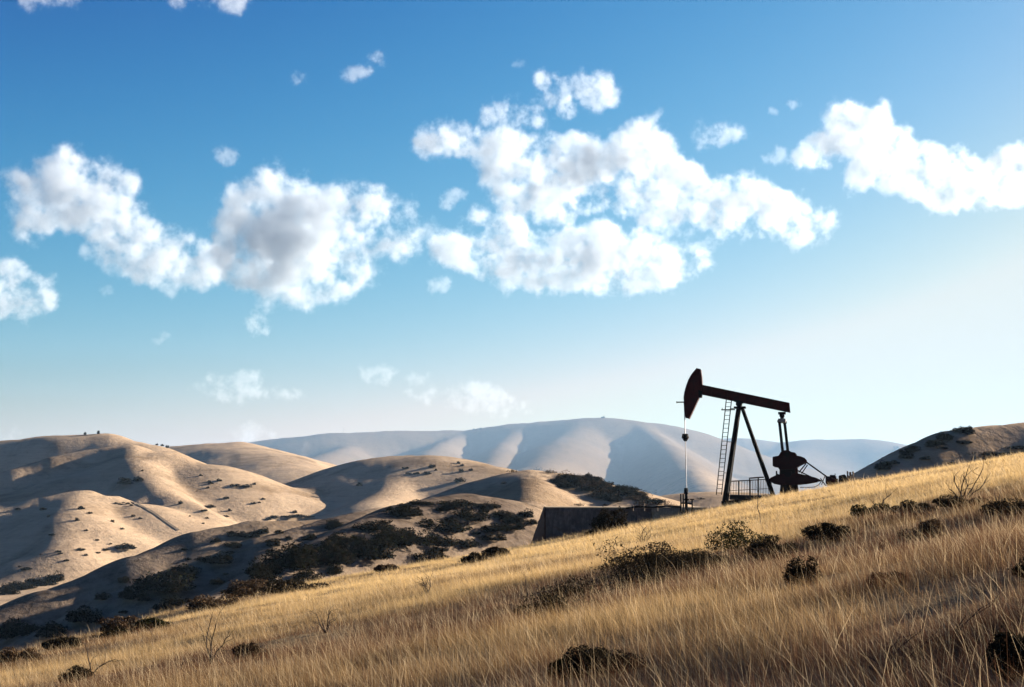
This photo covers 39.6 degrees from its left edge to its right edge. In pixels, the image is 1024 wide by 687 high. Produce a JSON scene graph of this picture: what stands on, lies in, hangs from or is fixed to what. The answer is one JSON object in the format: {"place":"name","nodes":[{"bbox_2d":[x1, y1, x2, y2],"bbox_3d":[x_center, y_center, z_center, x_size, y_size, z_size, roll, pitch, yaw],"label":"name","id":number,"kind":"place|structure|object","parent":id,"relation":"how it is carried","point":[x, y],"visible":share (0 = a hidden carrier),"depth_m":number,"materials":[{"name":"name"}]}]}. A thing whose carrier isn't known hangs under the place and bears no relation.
{"place":"outdoors","nodes":[
{"label":"outdoors","id":0,"kind":"place"},
{"bbox_2d":[130,500,179,529],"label":"path","id":1,"kind":"structure","parent":0,"point":[163,519],"depth_m":607.12,"materials":[{"name":"soil"}]},
{"bbox_2d":[0,418,1023,653],"bbox_3d":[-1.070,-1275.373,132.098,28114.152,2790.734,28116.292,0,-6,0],"label":"hills","id":2,"kind":"structure","parent":0,"point":[60,478],"depth_m":702.69,"materials":[{"name":"beige soil"}]},
{"bbox_2d":[0,586,20,594],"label":"hill shrub","id":3,"kind":"object","parent":2,"relation":"on","point":[4,591],"visible":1,"depth_m":450.84,"materials":[{"name":"green plant"}]},
{"bbox_2d":[1,580,37,589],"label":"hill shrub","id":4,"kind":"object","parent":2,"relation":"on","point":[21,586],"visible":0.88,"depth_m":471.80,"materials":[{"name":"green plant"}]},
{"bbox_2d":[0,617,40,639],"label":"hill shrub","id":5,"kind":"object","parent":2,"relation":"on","point":[10,630],"visible":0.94,"depth_m":251.51,"materials":[{"name":"green plant"}]},
{"bbox_2d":[22,575,58,585],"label":"hill shrub","id":6,"kind":"object","parent":2,"relation":"on","point":[34,581],"visible":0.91,"depth_m":487.86,"materials":[{"name":"green plant"}]},
{"bbox_2d":[33,620,67,637],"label":"hill shrub","id":7,"kind":"object","parent":2,"relation":"on","point":[55,627],"visible":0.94,"depth_m":241.87,"materials":[{"name":"green plant"}]},
{"bbox_2d":[44,570,64,580],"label":"hill shrub","id":8,"kind":"object","parent":2,"relation":"on","point":[56,577],"visible":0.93,"depth_m":495.21,"materials":[{"name":"green plant"}]},
{"bbox_2d":[63,605,102,622],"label":"hill shrub","id":9,"kind":"object","parent":2,"relation":"on","point":[86,615],"visible":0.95,"depth_m":243.38,"materials":[{"name":"green plant"}]},
{"bbox_2d":[94,592,110,599],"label":"hill shrub","id":10,"kind":"object","parent":2,"relation":"on","point":[102,596],"visible":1,"depth_m":251.40,"materials":[{"name":"green plant"}]},
{"bbox_2d":[117,477,132,483],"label":"hill shrub","id":11,"kind":"object","parent":2,"relation":"on","point":[124,481],"visible":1,"depth_m":685.54,"materials":[{"name":"green plant"}]},
{"bbox_2d":[114,543,136,548],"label":"hill shrub","id":12,"kind":"object","parent":2,"relation":"on","point":[123,546],"visible":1,"depth_m":546.23,"materials":[{"name":"green plant"}]},
{"bbox_2d":[118,585,144,599],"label":"hill shrub","id":13,"kind":"object","parent":2,"relation":"on","point":[128,592],"visible":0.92,"depth_m":247.44,"materials":[{"name":"green plant"}]},
{"bbox_2d":[137,593,152,600],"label":"hill shrub","id":14,"kind":"object","parent":2,"relation":"on","point":[143,597],"visible":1,"depth_m":245.64,"materials":[{"name":"green plant"}]},
{"bbox_2d":[151,603,170,609],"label":"hill shrub","id":15,"kind":"object","parent":2,"relation":"on","point":[158,607],"visible":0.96,"depth_m":243.38,"materials":[{"name":"green plant"}]},
{"bbox_2d":[129,569,196,591],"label":"hill shrub","id":16,"kind":"object","parent":2,"relation":"on","point":[151,583],"visible":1,"depth_m":247.64,"materials":[{"name":"green plant"}]},
{"bbox_2d":[159,595,188,605],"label":"hill shrub","id":17,"kind":"object","parent":2,"relation":"on","point":[169,601],"visible":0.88,"depth_m":243.98,"materials":[{"name":"green plant"}]},
{"bbox_2d":[170,563,201,575],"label":"hill shrub","id":18,"kind":"object","parent":2,"relation":"on","point":[193,570],"visible":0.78,"depth_m":253.64,"materials":[{"name":"green plant"}]},
{"bbox_2d":[200,550,233,563],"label":"hill shrub","id":19,"kind":"object","parent":2,"relation":"on","point":[219,559],"visible":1,"depth_m":257.27,"materials":[{"name":"green plant"}]},
{"bbox_2d":[209,577,225,584],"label":"hill shrub","id":20,"kind":"object","parent":2,"relation":"on","point":[216,581],"visible":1,"depth_m":251.07,"materials":[{"name":"green plant"}]},
{"bbox_2d":[226,531,243,536],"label":"hill shrub","id":21,"kind":"object","parent":2,"relation":"on","point":[236,534],"visible":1,"depth_m":344.30,"materials":[{"name":"green plant"}]},
{"bbox_2d":[241,531,260,537],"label":"hill shrub","id":22,"kind":"object","parent":2,"relation":"on","point":[248,534],"visible":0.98,"depth_m":345.33,"materials":[{"name":"green plant"}]},
{"bbox_2d":[242,557,284,574],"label":"hill shrub","id":23,"kind":"object","parent":2,"relation":"on","point":[259,567],"visible":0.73,"depth_m":175.65,"materials":[{"name":"green plant"}]},
{"bbox_2d":[248,568,282,582],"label":"hill shrub","id":24,"kind":"object","parent":2,"relation":"on","point":[265,575],"visible":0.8,"depth_m":171.33,"materials":[{"name":"green plant"}]},
{"bbox_2d":[261,547,317,570],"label":"hill shrub","id":25,"kind":"object","parent":2,"relation":"on","point":[296,563],"visible":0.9,"depth_m":179.03,"materials":[{"name":"green plant"}]},
{"bbox_2d":[290,569,324,581],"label":"hill shrub","id":26,"kind":"object","parent":2,"relation":"on","point":[300,575],"visible":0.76,"depth_m":174.72,"materials":[{"name":"green plant"}]},
{"bbox_2d":[280,541,336,562],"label":"hill shrub","id":27,"kind":"object","parent":2,"relation":"on","point":[307,550],"visible":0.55,"depth_m":181.31,"materials":[{"name":"green plant"}]},
{"bbox_2d":[309,539,356,565],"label":"hill shrub","id":28,"kind":"object","parent":2,"relation":"on","point":[338,553],"visible":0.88,"depth_m":184.19,"materials":[{"name":"green plant"}]},
{"bbox_2d":[324,521,342,528],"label":"hill shrub","id":29,"kind":"object","parent":2,"relation":"on","point":[338,524],"visible":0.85,"depth_m":275.77,"materials":[{"name":"green plant"}]},
{"bbox_2d":[325,563,343,572],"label":"hill shrub","id":30,"kind":"object","parent":2,"relation":"on","point":[336,567],"visible":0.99,"depth_m":181.79,"materials":[{"name":"green plant"}]},
{"bbox_2d":[320,531,364,545],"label":"hill shrub","id":31,"kind":"object","parent":2,"relation":"on","point":[337,538],"visible":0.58,"depth_m":193.47,"materials":[{"name":"green plant"}]},
{"bbox_2d":[340,534,401,559],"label":"hill shrub","id":32,"kind":"object","parent":2,"relation":"on","point":[377,549],"visible":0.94,"depth_m":191.18,"materials":[{"name":"green plant"}]},
{"bbox_2d":[352,520,394,530],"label":"hill shrub","id":33,"kind":"object","parent":2,"relation":"on","point":[365,526],"visible":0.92,"depth_m":203.53,"materials":[{"name":"green plant"}]},
{"bbox_2d":[368,524,413,543],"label":"hill shrub","id":34,"kind":"object","parent":2,"relation":"on","point":[395,535],"visible":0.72,"depth_m":199.50,"materials":[{"name":"green plant"}]},
{"bbox_2d":[378,505,423,515],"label":"hill shrub","id":35,"kind":"object","parent":2,"relation":"on","point":[407,510],"visible":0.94,"depth_m":215.89,"materials":[{"name":"green plant"}]},
{"bbox_2d":[379,527,437,546],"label":"hill shrub","id":36,"kind":"object","parent":2,"relation":"on","point":[417,539],"visible":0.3,"depth_m":202.73,"materials":[{"name":"green plant"}]},
{"bbox_2d":[407,499,434,504],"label":"hill shrub","id":37,"kind":"object","parent":2,"relation":"on","point":[420,503],"visible":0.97,"depth_m":224.84,"materials":[{"name":"green plant"}]},
{"bbox_2d":[408,549,452,562],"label":"hill shrub","id":38,"kind":"object","parent":2,"relation":"on","point":[437,554],"visible":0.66,"depth_m":199.02,"materials":[{"name":"green plant"}]},
{"bbox_2d":[424,533,457,546],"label":"hill shrub","id":39,"kind":"object","parent":2,"relation":"on","point":[446,541],"visible":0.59,"depth_m":207.78,"materials":[{"name":"green plant"}]},
{"bbox_2d":[416,518,474,532],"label":"hill shrub","id":40,"kind":"object","parent":2,"relation":"on","point":[450,526],"visible":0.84,"depth_m":216.05,"materials":[{"name":"green plant"}]},
{"bbox_2d":[435,499,477,506],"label":"hill shrub","id":41,"kind":"object","parent":2,"relation":"on","point":[466,503],"visible":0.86,"depth_m":227.82,"materials":[{"name":"green plant"}]},
{"bbox_2d":[455,538,481,547],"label":"hill shrub","id":42,"kind":"object","parent":2,"relation":"on","point":[465,543],"visible":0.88,"depth_m":213.94,"materials":[{"name":"green plant"}]},
{"bbox_2d":[452,509,490,521],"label":"hill shrub","id":43,"kind":"object","parent":2,"relation":"on","point":[476,516],"visible":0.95,"depth_m":224.36,"materials":[{"name":"green plant"}]},
{"bbox_2d":[475,500,501,508],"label":"hill shrub","id":44,"kind":"object","parent":2,"relation":"on","point":[490,506],"visible":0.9,"depth_m":232.11,"materials":[{"name":"green plant"}]},
{"bbox_2d":[478,533,506,540],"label":"hill shrub","id":45,"kind":"object","parent":2,"relation":"on","point":[487,537],"visible":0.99,"depth_m":220.14,"materials":[{"name":"green plant"}]},
{"bbox_2d":[480,522,510,531],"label":"hill shrub","id":46,"kind":"object","parent":2,"relation":"on","point":[493,528],"visible":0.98,"depth_m":222.76,"materials":[{"name":"green plant"}]},
{"bbox_2d":[491,510,514,517],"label":"hill shrub","id":47,"kind":"object","parent":2,"relation":"on","point":[496,515],"visible":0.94,"depth_m":230.81,"materials":[{"name":"green plant"}]},
{"bbox_2d":[498,511,524,522],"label":"hill shrub","id":48,"kind":"object","parent":2,"relation":"on","point":[515,519],"visible":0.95,"depth_m":229.28,"materials":[{"name":"green plant"}]},
{"bbox_2d":[502,522,526,529],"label":"hill shrub","id":49,"kind":"object","parent":2,"relation":"on","point":[519,526],"visible":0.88,"depth_m":227.46,"materials":[{"name":"green plant"}]},
{"bbox_2d":[517,508,533,517],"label":"hill shrub","id":50,"kind":"object","parent":2,"relation":"on","point":[527,514],"visible":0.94,"depth_m":236.04,"materials":[{"name":"green plant"}]},
{"bbox_2d":[561,474,579,482],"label":"hill shrub","id":51,"kind":"object","parent":2,"relation":"on","point":[570,480],"visible":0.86,"depth_m":338.84,"materials":[{"name":"green plant"}]},
{"bbox_2d":[575,486,597,490],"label":"hill shrub","id":52,"kind":"object","parent":2,"relation":"on","point":[590,488],"visible":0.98,"depth_m":334.51,"materials":[{"name":"green plant"}]},
{"bbox_2d":[603,495,624,501],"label":"hill shrub","id":53,"kind":"object","parent":2,"relation":"on","point":[620,500],"visible":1,"depth_m":329.48,"materials":[{"name":"green plant"}]},
{"bbox_2d":[619,488,645,495],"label":"hill shrub","id":54,"kind":"object","parent":2,"relation":"on","point":[631,490],"visible":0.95,"depth_m":335.10,"materials":[{"name":"green plant"}]},
{"bbox_2d":[973,451,1018,455],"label":"hill shrub","id":55,"kind":"object","parent":2,"relation":"on","point":[990,453],"visible":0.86,"depth_m":247.51,"materials":[{"name":"green plant"}]},
{"bbox_2d":[0,451,1023,686],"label":"ground","id":56,"kind":"structure","parent":0,"point":[950,594],"depth_m":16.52,"materials":[{"name":"beige plant"}]},
{"bbox_2d":[0,646,43,662],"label":"shrub","id":57,"kind":"object","parent":56,"relation":"on","point":[7,654],"visible":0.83,"depth_m":42.89,"materials":[{"name":"brown plant"}]},
{"bbox_2d":[41,635,83,649],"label":"shrub","id":58,"kind":"object","parent":56,"relation":"on","point":[66,640],"visible":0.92,"depth_m":47.91,"materials":[{"name":"green plant"}]},
{"bbox_2d":[57,664,96,682],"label":"shrub","id":59,"kind":"object","parent":56,"relation":"on","point":[75,671],"visible":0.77,"depth_m":28.51,"materials":[{"name":"green plant"}]},
{"bbox_2d":[82,633,121,676],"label":"bare bush","id":60,"kind":"object","parent":56,"relation":"on","point":[95,656],"visible":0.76,"depth_m":29.84,"materials":[{"name":"brown plant"}]},
{"bbox_2d":[96,625,132,637],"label":"hill shrub","id":61,"kind":"object","parent":56,"relation":"on","point":[109,632],"visible":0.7,"depth_m":52.73,"materials":[{"name":"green plant"}]},
{"bbox_2d":[98,615,149,631],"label":"shrub","id":62,"kind":"object","parent":56,"relation":"on","point":[112,623],"visible":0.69,"depth_m":54.23,"materials":[{"name":"green plant"}]},
{"bbox_2d":[135,616,174,628],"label":"shrub","id":63,"kind":"object","parent":56,"relation":"on","point":[149,621],"visible":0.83,"depth_m":54.55,"materials":[{"name":"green plant"}]},
{"bbox_2d":[185,591,243,610],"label":"shrub","id":64,"kind":"object","parent":56,"relation":"on","point":[198,603],"visible":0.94,"depth_m":66.84,"materials":[{"name":"green plant"}]},
{"bbox_2d":[196,603,233,663],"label":"bare bush","id":65,"kind":"object","parent":56,"relation":"on","point":[210,653],"visible":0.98,"depth_m":27.15,"materials":[{"name":"brown plant"}]},
{"bbox_2d":[221,576,275,598],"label":"shrub","id":66,"kind":"object","parent":56,"relation":"on","point":[251,588],"visible":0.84,"depth_m":74.12,"materials":[{"name":"brown plant"}]},
{"bbox_2d":[231,641,271,658],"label":"shrub","id":67,"kind":"object","parent":56,"relation":"on","point":[251,647],"visible":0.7,"depth_m":26.80,"materials":[{"name":"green plant"}]},
{"bbox_2d":[258,578,329,593],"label":"shrub","id":68,"kind":"object","parent":56,"relation":"on","point":[278,587],"visible":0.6,"depth_m":70.58,"materials":[{"name":"green plant"}]},
{"bbox_2d":[307,605,336,632],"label":"bare bush","id":69,"kind":"object","parent":56,"relation":"on","point":[323,629],"visible":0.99,"depth_m":29.64,"materials":[{"name":"brown plant"}]},
{"bbox_2d":[373,563,399,571],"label":"shrub","id":70,"kind":"object","parent":56,"relation":"on","point":[380,568],"visible":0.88,"depth_m":78.14,"materials":[{"name":"green plant"}]},
{"bbox_2d":[416,567,433,593],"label":"bare bush","id":71,"kind":"object","parent":56,"relation":"on","point":[425,586],"visible":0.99,"depth_m":38.22,"materials":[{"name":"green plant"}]},
{"bbox_2d":[459,552,488,563],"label":"shrub","id":72,"kind":"object","parent":56,"relation":"on","point":[473,557],"visible":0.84,"depth_m":70.02,"materials":[{"name":"green plant"}]},
{"bbox_2d":[481,546,509,557],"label":"shrub","id":73,"kind":"object","parent":56,"relation":"on","point":[494,551],"visible":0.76,"depth_m":72.41,"materials":[{"name":"green plant"}]},
{"bbox_2d":[510,593,600,618],"bbox_3d":[0.713,4.138,22.329,1.418,0.483,1.000,4,-7,-35],"label":"shrub","id":74,"kind":"object","parent":56,"relation":"on","point":[548,603],"visible":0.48,"depth_m":22.26,"materials":[{"name":"brown plant"}]},
{"bbox_2d":[547,655,588,678],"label":"shrub","id":75,"kind":"object","parent":56,"relation":"on","point":[559,661],"visible":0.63,"depth_m":14.11,"materials":[{"name":"green plant"}]},
{"bbox_2d":[536,575,623,603],"bbox_3d":[1.224,4.553,26.143,1.682,0.622,1.261,-3,-7,26],"label":"shrub","id":76,"kind":"object","parent":56,"relation":"on","point":[571,591],"visible":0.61,"depth_m":26.14,"materials":[{"name":"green plant"}]},
{"bbox_2d":[557,644,647,674],"bbox_3d":[0.876,3.164,14.169,0.789,0.350,0.742,4,-7,-35],"label":"shrub","id":77,"kind":"object","parent":56,"relation":"on","point":[601,655],"visible":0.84,"depth_m":14.09,"materials":[{"name":"green plant"}]},
{"bbox_2d":[589,506,627,531],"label":"shrub","id":78,"kind":"object","parent":56,"relation":"on","point":[603,519],"visible":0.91,"depth_m":84.88,"materials":[{"name":"green plant"}]},
{"bbox_2d":[531,506,706,544],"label":"retaining wall","id":79,"kind":"structure","parent":56,"relation":"on","point":[555,522],"depth_m":96.06,"materials":[{"name":"concrete"}]},
{"bbox_2d":[626,503,679,510],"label":"pipe run","id":80,"kind":"object","parent":79,"relation":"on","point":[644,506],"visible":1,"depth_m":96.22,"materials":[{"name":"metal"}]},
{"bbox_2d":[584,536,686,588],"bbox_3d":[2.530,4.435,28.631,1.934,1.131,1.778,6,-8,-43],"label":"shrub","id":81,"kind":"object","parent":56,"relation":"on","point":[628,571],"visible":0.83,"depth_m":28.55,"materials":[{"name":"green plant"}]},
{"bbox_2d":[608,540,678,568],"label":"shrub","id":82,"kind":"object","parent":56,"relation":"on","point":[662,550],"visible":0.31,"depth_m":32.98,"materials":[{"name":"green plant"}]},
{"bbox_2d":[633,549,710,578],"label":"shrub","id":83,"kind":"object","parent":56,"relation":"on","point":[688,561],"visible":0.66,"depth_m":29.22,"materials":[{"name":"green plant"}]},
{"bbox_2d":[680,488,693,513],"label":"wellhead","id":84,"kind":"object","parent":56,"relation":"on","point":[686,499],"visible":0.91,"depth_m":96.37,"materials":[{"name":"metal"}]},
{"bbox_2d":[672,547,747,568],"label":"shrub","id":85,"kind":"object","parent":56,"relation":"on","point":[711,559],"visible":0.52,"depth_m":30.00,"materials":[{"name":"green plant"}]},
{"bbox_2d":[704,520,777,552],"bbox_3d":[5.242,4.493,33.069,1.699,0.817,1.466,4,-7,-31],"label":"shrub","id":86,"kind":"object","parent":56,"relation":"on","point":[742,539],"visible":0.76,"depth_m":32.95,"materials":[{"name":"green plant"}]},
{"bbox_2d":[729,476,771,499],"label":"safety railing","id":87,"kind":"object","parent":56,"relation":"on","point":[739,497],"visible":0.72,"depth_m":97.99,"materials":[{"name":"brown metal"}]},
{"bbox_2d":[676,368,837,504],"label":"pump jack","id":88,"kind":"object","parent":56,"relation":"on","point":[788,477],"visible":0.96,"depth_m":96.31,"materials":[{"name":"red paint"}]},
{"bbox_2d":[751,548,792,561],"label":"shrub","id":89,"kind":"object","parent":56,"relation":"on","point":[766,552],"visible":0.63,"depth_m":29.27,"materials":[{"name":"green plant"}]},
{"bbox_2d":[742,535,803,555],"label":"shrub","id":90,"kind":"object","parent":56,"relation":"on","point":[773,546],"visible":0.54,"depth_m":30.58,"materials":[{"name":"green plant"}]},
{"bbox_2d":[782,555,821,585],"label":"shrub","id":91,"kind":"object","parent":56,"relation":"on","point":[793,570],"visible":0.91,"depth_m":19.19,"materials":[{"name":"green plant"}]},
{"bbox_2d":[800,521,864,541],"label":"shrub","id":92,"kind":"object","parent":56,"relation":"on","point":[830,528],"visible":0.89,"depth_m":31.40,"materials":[{"name":"green plant"}]},
{"bbox_2d":[848,502,890,517],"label":"shrub","id":93,"kind":"object","parent":56,"relation":"on","point":[854,511],"visible":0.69,"depth_m":38.46,"materials":[{"name":"green plant"}]},
{"bbox_2d":[865,569,907,586],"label":"shrub","id":94,"kind":"object","parent":56,"relation":"on","point":[880,575],"visible":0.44,"depth_m":16.80,"materials":[{"name":"brown plant"}]},
{"bbox_2d":[845,595,952,673],"bbox_3d":[3.063,2.245,11.072,0.919,0.705,0.393,0,-6,0],"label":"bare bush","id":95,"kind":"object","parent":56,"relation":"on","point":[887,649],"visible":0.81,"depth_m":11.05,"materials":[{"name":"brown plant"}]},
{"bbox_2d":[887,499,937,514],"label":"shrub","id":96,"kind":"object","parent":56,"relation":"on","point":[925,506],"visible":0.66,"depth_m":35.48,"materials":[{"name":"green plant"}]},
{"bbox_2d":[898,518,946,538],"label":"shrub","id":97,"kind":"object","parent":56,"relation":"on","point":[933,525],"visible":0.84,"depth_m":27.53,"materials":[{"name":"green plant"}]},
{"bbox_2d":[930,494,985,507],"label":"shrub","id":98,"kind":"object","parent":56,"relation":"on","point":[943,501],"visible":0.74,"depth_m":34.39,"materials":[{"name":"green plant"}]},
{"bbox_2d":[945,445,991,498],"bbox_3d":[11.976,3.381,37.438,1.068,1.628,1.640,-4,-7,37],"label":"bare bush","id":99,"kind":"object","parent":56,"relation":"on","point":[964,477],"visible":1,"depth_m":37.39,"materials":[{"name":"brown plant"}]},
{"bbox_2d":[944,589,1004,649],"bbox_3d":[3.695,2.263,11.571,0.702,0.612,0.292,-6,-8,43],"label":"bare bush","id":100,"kind":"object","parent":56,"relation":"on","point":[974,614],"visible":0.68,"depth_m":11.57,"materials":[{"name":"brown plant"}]},
{"bbox_2d":[978,497,1023,515],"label":"shrub","id":101,"kind":"object","parent":56,"relation":"on","point":[1013,506],"visible":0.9,"depth_m":29.19,"materials":[{"name":"green plant"}]},
{"bbox_2d":[984,625,1023,680],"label":"shrub","id":102,"kind":"object","parent":56,"relation":"on","point":[1008,647],"visible":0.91,"depth_m":9.52,"materials":[{"name":"green plant"}]},
{"bbox_2d":[1007,555,1023,577],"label":"shrub","id":103,"kind":"object","parent":56,"relation":"on","point":[1016,570],"visible":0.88,"depth_m":14.78,"materials":[{"name":"green plant"}]},
{"bbox_2d":[0,0,1023,446],"label":"sky","id":104,"kind":"structure","parent":0,"point":[222,221],"materials":[{"name":"blue"}]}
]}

